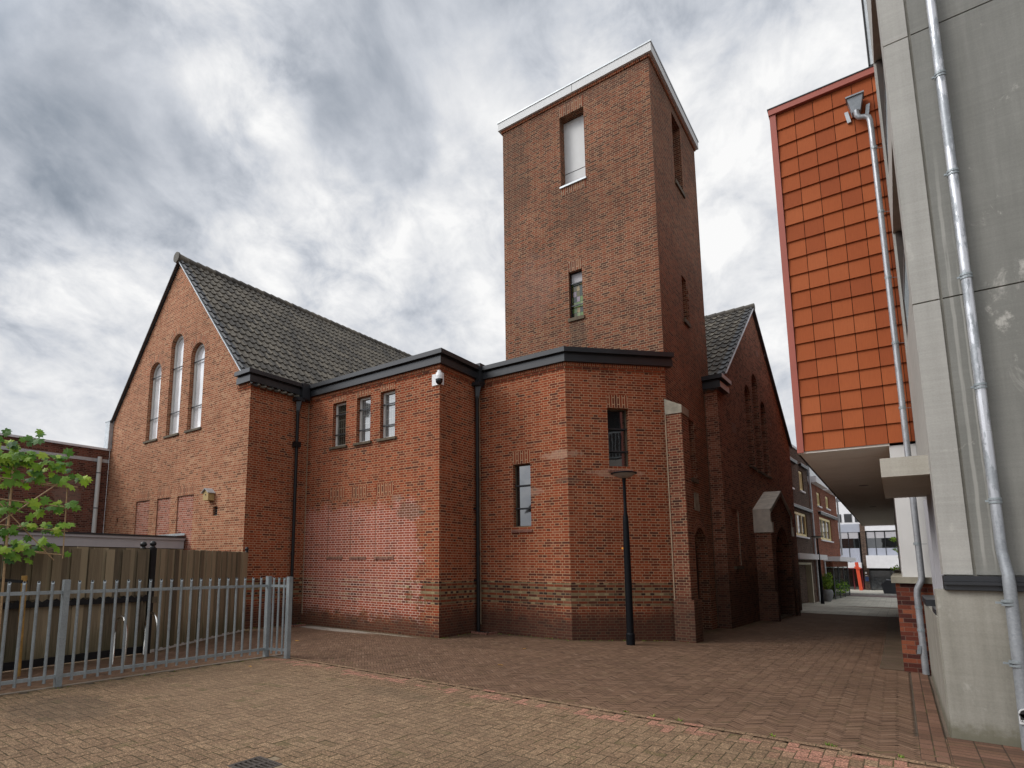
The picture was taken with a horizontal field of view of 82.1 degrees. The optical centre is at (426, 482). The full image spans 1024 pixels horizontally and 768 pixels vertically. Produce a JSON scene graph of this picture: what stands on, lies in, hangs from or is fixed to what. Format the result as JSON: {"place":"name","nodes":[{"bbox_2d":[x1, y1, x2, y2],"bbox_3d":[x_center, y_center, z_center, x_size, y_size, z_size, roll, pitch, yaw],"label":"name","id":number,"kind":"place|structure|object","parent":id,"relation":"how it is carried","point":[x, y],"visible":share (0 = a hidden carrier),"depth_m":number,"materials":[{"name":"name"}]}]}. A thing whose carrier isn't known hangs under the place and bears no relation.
{"place":"outdoors","nodes":[
{"label":"outdoors","id":0,"kind":"place"},
{"bbox_2d":[0,433,110,532],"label":"brick hall","id":1,"kind":"structure","parent":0,"point":[92,462],"depth_m":20.75,"materials":[{"name":"brick"}]},
{"bbox_2d":[0,529,185,549],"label":"shed","id":2,"kind":"structure","parent":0,"point":[112,540],"depth_m":16.01,"materials":[{"name":"metal"}]},
{"bbox_2d":[0,0,867,527],"label":"sky","id":3,"kind":"structure","parent":0,"point":[339,161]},
{"bbox_2d":[19,623,903,757],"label":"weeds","id":4,"kind":"object","parent":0,"point":[651,715],"visible":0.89,"depth_m":6.76,"materials":[{"name":"green plant"}]},
{"bbox_2d":[0,613,952,767],"bbox_3d":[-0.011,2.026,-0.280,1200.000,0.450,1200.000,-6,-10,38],"label":"ground","id":5,"kind":"structure","parent":0,"point":[943,723],"depth_m":8.99,"materials":[{"name":"brick"}]},
{"bbox_2d":[0,576,27,676],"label":"tree stake","id":6,"kind":"object","parent":5,"relation":"on","point":[23,579],"visible":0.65,"depth_m":9.20,"materials":[{"name":"brown wood"}]},
{"bbox_2d":[0,653,290,696],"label":"fence kerb","id":7,"kind":"structure","parent":5,"relation":"on","point":[120,678],"depth_m":9.18,"materials":[{"name":"grey concrete"}]},
{"bbox_2d":[0,576,292,688],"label":"bar fence","id":8,"kind":"object","parent":7,"relation":"on","point":[59,674],"visible":0.99,"depth_m":9.33,"materials":[{"name":"metal"}]},
{"bbox_2d":[103,39,801,643],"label":"church","id":9,"kind":"structure","parent":5,"relation":"on","point":[353,479],"depth_m":16.61,"materials":[{"name":"red brick"}]},
{"bbox_2d":[135,489,150,534],"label":"blind window","id":10,"kind":"structure","parent":9,"relation":"in","point":[142,515],"depth_m":19.79,"materials":[{"name":"brick"}]},
{"bbox_2d":[143,364,160,443],"bbox_3d":[-9.420,-2.787,20.188,0.940,2.850,0.240,-6,-10,38],"label":"window","id":11,"kind":"structure","parent":9,"relation":"in","point":[157,374],"depth_m":20.38,"materials":[{"name":"white glass"}]},
{"bbox_2d":[156,486,171,534],"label":"blind window","id":12,"kind":"structure","parent":9,"relation":"in","point":[163,514],"depth_m":18.90,"materials":[{"name":"brick"}]},
{"bbox_2d":[163,335,183,438],"bbox_3d":[-8.319,-3.239,19.360,0.940,3.530,0.240,-6,-10,38],"label":"window","id":13,"kind":"structure","parent":9,"relation":"in","point":[178,361],"depth_m":19.55,"materials":[{"name":"white glass"}]},
{"bbox_2d":[176,482,194,549],"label":"blind window","id":14,"kind":"structure","parent":9,"relation":"in","point":[185,503],"depth_m":18.02,"materials":[{"name":"brick"}]},
{"bbox_2d":[184,344,204,432],"bbox_3d":[-7.276,-3.041,18.485,0.940,2.910,0.240,-6,-10,38],"label":"window","id":15,"kind":"structure","parent":9,"relation":"in","point":[196,407],"depth_m":18.67,"materials":[{"name":"white glass"}]},
{"bbox_2d":[201,488,214,500],"bbox_3d":[-6.420,0.346,17.054,0.380,0.358,0.250,-6,-10,38],"label":"nest box","id":16,"kind":"object","parent":9,"relation":"attached to","point":[208,494],"visible":1,"depth_m":17.00,"materials":[{"name":"brown wood"}]},
{"bbox_2d":[326,488,343,559],"bbox_3d":[-2.622,1.188,16.753,0.680,2.050,0.089,-6,-10,38],"label":"blind window","id":17,"kind":"structure","parent":9,"relation":"in","point":[337,493],"depth_m":16.82,"materials":[{"name":"brick"}]},
{"bbox_2d":[329,403,346,449],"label":"window","id":18,"kind":"structure","parent":9,"relation":"in","point":[340,415],"depth_m":17.31,"materials":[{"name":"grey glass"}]},
{"bbox_2d":[349,485,366,559],"bbox_3d":[-1.896,1.112,16.178,0.658,2.050,0.085,-6,-10,38],"label":"blind window","id":19,"kind":"structure","parent":9,"relation":"in","point":[357,491],"depth_m":16.23,"materials":[{"name":"brick"}]},
{"bbox_2d":[353,397,371,445],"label":"window","id":20,"kind":"structure","parent":9,"relation":"in","point":[365,403],"depth_m":16.68,"materials":[{"name":"grey glass"}]},
{"bbox_2d":[374,482,393,559],"bbox_3d":[-1.127,1.031,15.564,0.713,2.050,0.089,-6,-10,38],"label":"blind window","id":21,"kind":"structure","parent":9,"relation":"in","point":[383,488],"depth_m":15.62,"materials":[{"name":"brick"}]},
{"bbox_2d":[376,391,396,441],"bbox_3d":[-1.033,-1.835,15.964,0.690,1.400,0.250,-6,-10,38],"label":"window","id":22,"kind":"structure","parent":9,"relation":"in","point":[388,426],"depth_m":16.10,"materials":[{"name":"grey glass"}]},
{"bbox_2d":[432,370,443,385],"bbox_3d":[0.274,-2.661,14.845,0.309,0.375,0.355,0,-8,6],"label":"security camera","id":23,"kind":"object","parent":9,"relation":"attached to","point":[438,378],"visible":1,"depth_m":14.73,"materials":[{"name":"white plastic"}]},
{"bbox_2d":[515,464,530,526],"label":"window","id":24,"kind":"structure","parent":9,"relation":"in","point":[522,472],"depth_m":15.25,"materials":[{"name":"glass"}]},
{"bbox_2d":[568,270,584,322],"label":"window","id":25,"kind":"structure","parent":9,"relation":"in","point":[576,288],"depth_m":17.05,"materials":[{"name":"glass"}]},
{"bbox_2d":[607,409,627,466],"bbox_3d":[4.827,-1.128,14.779,0.444,1.500,0.460,-6,-10,38],"label":"window","id":26,"kind":"structure","parent":9,"relation":"in","point":[617,424],"depth_m":14.82,"materials":[{"name":"glass"}]},
{"bbox_2d":[683,289,690,327],"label":"slit window","id":27,"kind":"structure","parent":9,"relation":"in","point":[687,322],"depth_m":17.42,"materials":[{"name":"black glass"}]},
{"bbox_2d":[691,425,698,483],"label":"slit window","id":28,"kind":"structure","parent":9,"relation":"in","point":[693,479],"depth_m":16.74,"materials":[{"name":"black glass"}]},
{"bbox_2d":[695,543,699,598],"bbox_3d":[7.536,2.763,16.520,0.015,2.940,1.450,-6,-10,38],"label":"door","id":29,"kind":"structure","parent":9,"relation":"in","point":[695,543],"depth_m":17.02,"materials":[{"name":"brown wood"}]},
{"bbox_2d":[731,509,743,568],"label":"blind window","id":30,"kind":"structure","parent":9,"relation":"in","point":[733,512],"depth_m":18.35,"materials":[{"name":"brick"}]},
{"bbox_2d":[789,445,827,603],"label":"dark brick house","id":31,"kind":"structure","parent":5,"relation":"on","point":[807,556],"depth_m":35.13,"materials":[{"name":"brick"}]},
{"bbox_2d":[798,471,805,493],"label":"window","id":32,"kind":"structure","parent":31,"relation":"in","point":[800,478],"depth_m":35.55,"materials":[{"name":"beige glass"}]},
{"bbox_2d":[794,511,809,538],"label":"window","id":33,"kind":"structure","parent":31,"relation":"in","point":[800,522],"depth_m":34.60,"materials":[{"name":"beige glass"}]},
{"bbox_2d":[806,464,855,601],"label":"red brick house","id":34,"kind":"structure","parent":5,"relation":"on","point":[825,514],"depth_m":40.77,"materials":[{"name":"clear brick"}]},
{"bbox_2d":[816,492,822,507],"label":"window","id":35,"kind":"structure","parent":34,"relation":"in","point":[818,505],"depth_m":39.73,"materials":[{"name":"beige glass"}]},
{"bbox_2d":[819,517,833,542],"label":"window","id":36,"kind":"structure","parent":34,"relation":"in","point":[825,531],"depth_m":41.22,"materials":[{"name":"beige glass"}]},
{"bbox_2d":[825,496,830,510],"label":"window","id":37,"kind":"structure","parent":34,"relation":"in","point":[825,496],"depth_m":42.63,"materials":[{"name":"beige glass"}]},
{"bbox_2d":[830,578,849,595],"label":"porch plant","id":38,"kind":"object","parent":34,"relation":"on","point":[838,589],"visible":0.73,"depth_m":40.70,"materials":[{"name":"green plant"}]},
{"bbox_2d":[836,500,898,589],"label":"office block","id":39,"kind":"structure","parent":5,"relation":"on","point":[872,551],"depth_m":51.50,"materials":[{"name":"white paint"}]},
{"bbox_2d":[839,532,848,547],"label":"window","id":40,"kind":"structure","parent":39,"relation":"in","point":[844,536],"depth_m":52.74,"materials":[{"name":"black glass"}]},
{"bbox_2d":[844,514,851,521],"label":"window","id":41,"kind":"structure","parent":39,"relation":"in","point":[847,517],"depth_m":52.74,"materials":[{"name":"grey glass"}]},
{"bbox_2d":[848,532,858,547],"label":"window","id":42,"kind":"structure","parent":39,"relation":"in","point":[853,536],"depth_m":52.34,"materials":[{"name":"black glass"}]},
{"bbox_2d":[866,532,875,547],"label":"window","id":43,"kind":"structure","parent":39,"relation":"in","point":[870,535],"depth_m":51.56,"materials":[{"name":"grey glass"}]},
{"bbox_2d":[875,532,884,547],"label":"window","id":44,"kind":"structure","parent":39,"relation":"in","point":[880,540],"depth_m":51.16,"materials":[{"name":"grey glass"}]},
{"bbox_2d":[870,571,890,589],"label":"shop window","id":45,"kind":"structure","parent":39,"relation":"in","point":[881,576],"depth_m":50.90,"materials":[{"name":"grey glass"}]},
{"bbox_2d":[885,531,896,547],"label":"window","id":46,"kind":"structure","parent":39,"relation":"in","point":[889,544],"depth_m":50.73,"materials":[{"name":"black glass"}]},
{"bbox_2d":[844,593,896,595],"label":"kerb","id":47,"kind":"structure","parent":5,"relation":"on","point":[871,594],"depth_m":44.58,"materials":[{"name":"concrete"}]},
{"bbox_2d":[889,537,898,569],"bbox_3d":[29.619,5.217,35.972,1.504,4.363,1.338,-6,-10,38],"label":"street tree","id":48,"kind":"object","parent":5,"relation":"on","point":[893,540],"visible":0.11,"depth_m":36.47,"materials":[{"name":"green plant"}]},
{"bbox_2d":[767,0,1023,750],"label":"concrete building","id":49,"kind":"structure","parent":5,"relation":"on","point":[898,163],"depth_m":6.85,"materials":[{"name":"concrete"}]},
{"bbox_2d":[876,59,888,173],"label":"window","id":50,"kind":"structure","parent":49,"relation":"in","point":[879,64],"depth_m":10.80,"materials":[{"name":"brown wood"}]},
{"bbox_2d":[895,231,907,334],"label":"window","id":51,"kind":"structure","parent":49,"relation":"in","point":[899,237],"depth_m":10.34,"materials":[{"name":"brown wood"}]},
{"bbox_2d":[923,500,936,591],"bbox_3d":[8.443,1.087,9.695,0.105,1.600,0.080,-6,-10,38],"label":"window frame","id":52,"kind":"structure","parent":49,"relation":"in","point":[924,501],"depth_m":9.69,"materials":[{"name":"white metal"}]},
{"bbox_2d":[926,495,940,588],"bbox_3d":[7.661,0.949,8.731,0.105,1.600,0.080,-6,-10,38],"label":"window frame","id":53,"kind":"structure","parent":49,"relation":"in","point":[929,504],"depth_m":8.73,"materials":[{"name":"grey metal"}]},
{"bbox_2d":[930,486,943,588],"bbox_3d":[6.847,0.805,7.727,0.105,1.600,0.080,-6,-10,38],"label":"window frame","id":54,"kind":"structure","parent":49,"relation":"in","point":[930,486],"depth_m":7.74,"materials":[{"name":"grey metal"}]},
{"bbox_2d":[0,656,959,767],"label":"brick paving","id":55,"kind":"structure","parent":0,"point":[534,745],"depth_m":6.30,"materials":[{"name":"brown brick"}]},
{"bbox_2d":[227,751,294,767],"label":"drain grate","id":56,"kind":"object","parent":55,"relation":"in","point":[261,762],"visible":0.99,"depth_m":5.23,"materials":[{"name":"metal"}]},
{"bbox_2d":[0,613,972,767],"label":"clinker paving","id":57,"kind":"structure","parent":0,"point":[689,696],"depth_m":9.84,"materials":[{"name":"brown brick"}]},
{"bbox_2d":[0,467,77,630],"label":"bamboo frame","id":58,"kind":"object","parent":57,"relation":"on","point":[6,544],"visible":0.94,"depth_m":9.24,"materials":[{"name":"brown wood"}]},
{"bbox_2d":[0,428,92,596],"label":"espalier tree","id":59,"kind":"object","parent":57,"relation":"on","point":[14,457],"visible":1,"depth_m":9.41,"materials":[{"name":"green plant"}]},
{"bbox_2d":[0,541,156,670],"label":"wooden gate","id":60,"kind":"structure","parent":57,"relation":"on","point":[86,566],"depth_m":10.50,"materials":[{"name":"brown wood"}]},
{"bbox_2d":[112,615,127,672],"bbox_3d":[-5.269,2.746,9.968,0.048,0.934,0.864,7,-10,-39],"label":"cycle hoop","id":61,"kind":"object","parent":57,"relation":"on","point":[118,618],"visible":0.57,"depth_m":10.04,"materials":[{"name":"metal"}]},
{"bbox_2d":[142,612,157,659],"bbox_3d":[-5.274,2.922,11.100,0.048,0.894,0.821,7,-10,-40],"label":"cycle hoop","id":62,"kind":"object","parent":57,"relation":"on","point":[144,633],"visible":0.59,"depth_m":11.32,"materials":[{"name":"metal"}]},
{"bbox_2d":[150,547,248,652],"bbox_3d":[-5.202,2.571,13.630,0.145,2.215,3.890,-1,-8,10],"label":"wooden fence","id":63,"kind":"object","parent":57,"relation":"on","point":[177,565],"visible":0.84,"depth_m":13.20,"materials":[{"name":"brown wood"}]},
{"bbox_2d":[611,471,636,644],"bbox_3d":[4.620,1.756,13.387,0.590,4.060,0.590,-6,-10,38],"label":"street lamp","id":64,"kind":"object","parent":57,"relation":"on","point":[630,634],"visible":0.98,"depth_m":13.31,"materials":[{"name":"black metal"}]},
{"bbox_2d":[801,596,898,616],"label":"pale paving","id":65,"kind":"structure","parent":0,"point":[867,606],"depth_m":30.22,"materials":[{"name":"grey concrete"}]},
{"bbox_2d":[811,536,824,603],"bbox_3d":[23.107,5.165,34.153,0.590,4.060,0.590,-6,-10,38],"label":"street lamp","id":66,"kind":"object","parent":65,"relation":"on","point":[820,581],"visible":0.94,"depth_m":34.07,"materials":[{"name":"black metal"}]},
{"bbox_2d":[823,589,833,601],"bbox_3d":[25.086,7.080,36.419,0.700,0.740,0.693,-6,-10,38],"label":"plant pot","id":67,"kind":"object","parent":65,"relation":"on","point":[828,595],"visible":0.73,"depth_m":36.17,"materials":[{"name":"grey ceramic"}]},
{"bbox_2d":[819,572,832,589],"bbox_3d":[25.057,6.210,36.572,0.890,1.126,0.836,-6,-10,38],"label":"potted shrub","id":68,"kind":"object","parent":67,"relation":"on","point":[827,580],"visible":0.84,"depth_m":36.38,"materials":[{"name":"green plant"}]},
{"bbox_2d":[844,589,883,593],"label":"pavement","id":69,"kind":"structure","parent":0,"point":[868,591],"depth_m":48.01,"materials":[{"name":"beige concrete"}]},
{"bbox_2d":[854,562,862,589],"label":"red post","id":70,"kind":"object","parent":69,"relation":"on","point":[857,567],"visible":1,"depth_m":50.35,"materials":[{"name":"metal"}]},
{"bbox_2d":[881,579,895,593],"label":"waste container","id":71,"kind":"object","parent":69,"relation":"on","point":[888,587],"visible":0.52,"depth_m":44.35,"materials":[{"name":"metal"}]},
{"bbox_2d":[843,594,896,597],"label":"road","id":72,"kind":"structure","parent":0,"point":[884,596],"depth_m":42.60,"materials":[{"name":"asphalt"}]},
{"bbox_2d":[880,617,903,670],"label":"edge paving","id":73,"kind":"structure","parent":0,"point":[893,633],"depth_m":13.12,"materials":[{"name":"concrete"}]},
{"bbox_2d":[911,672,951,763],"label":"border paving","id":74,"kind":"structure","parent":0,"point":[929,733],"depth_m":6.69,"materials":[{"name":"brown brick"}]},
{"bbox_2d":[946,737,1023,767],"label":"apron paving","id":75,"kind":"structure","parent":0,"point":[969,753],"depth_m":5.59,"materials":[{"name":"red brick"}]}
]}

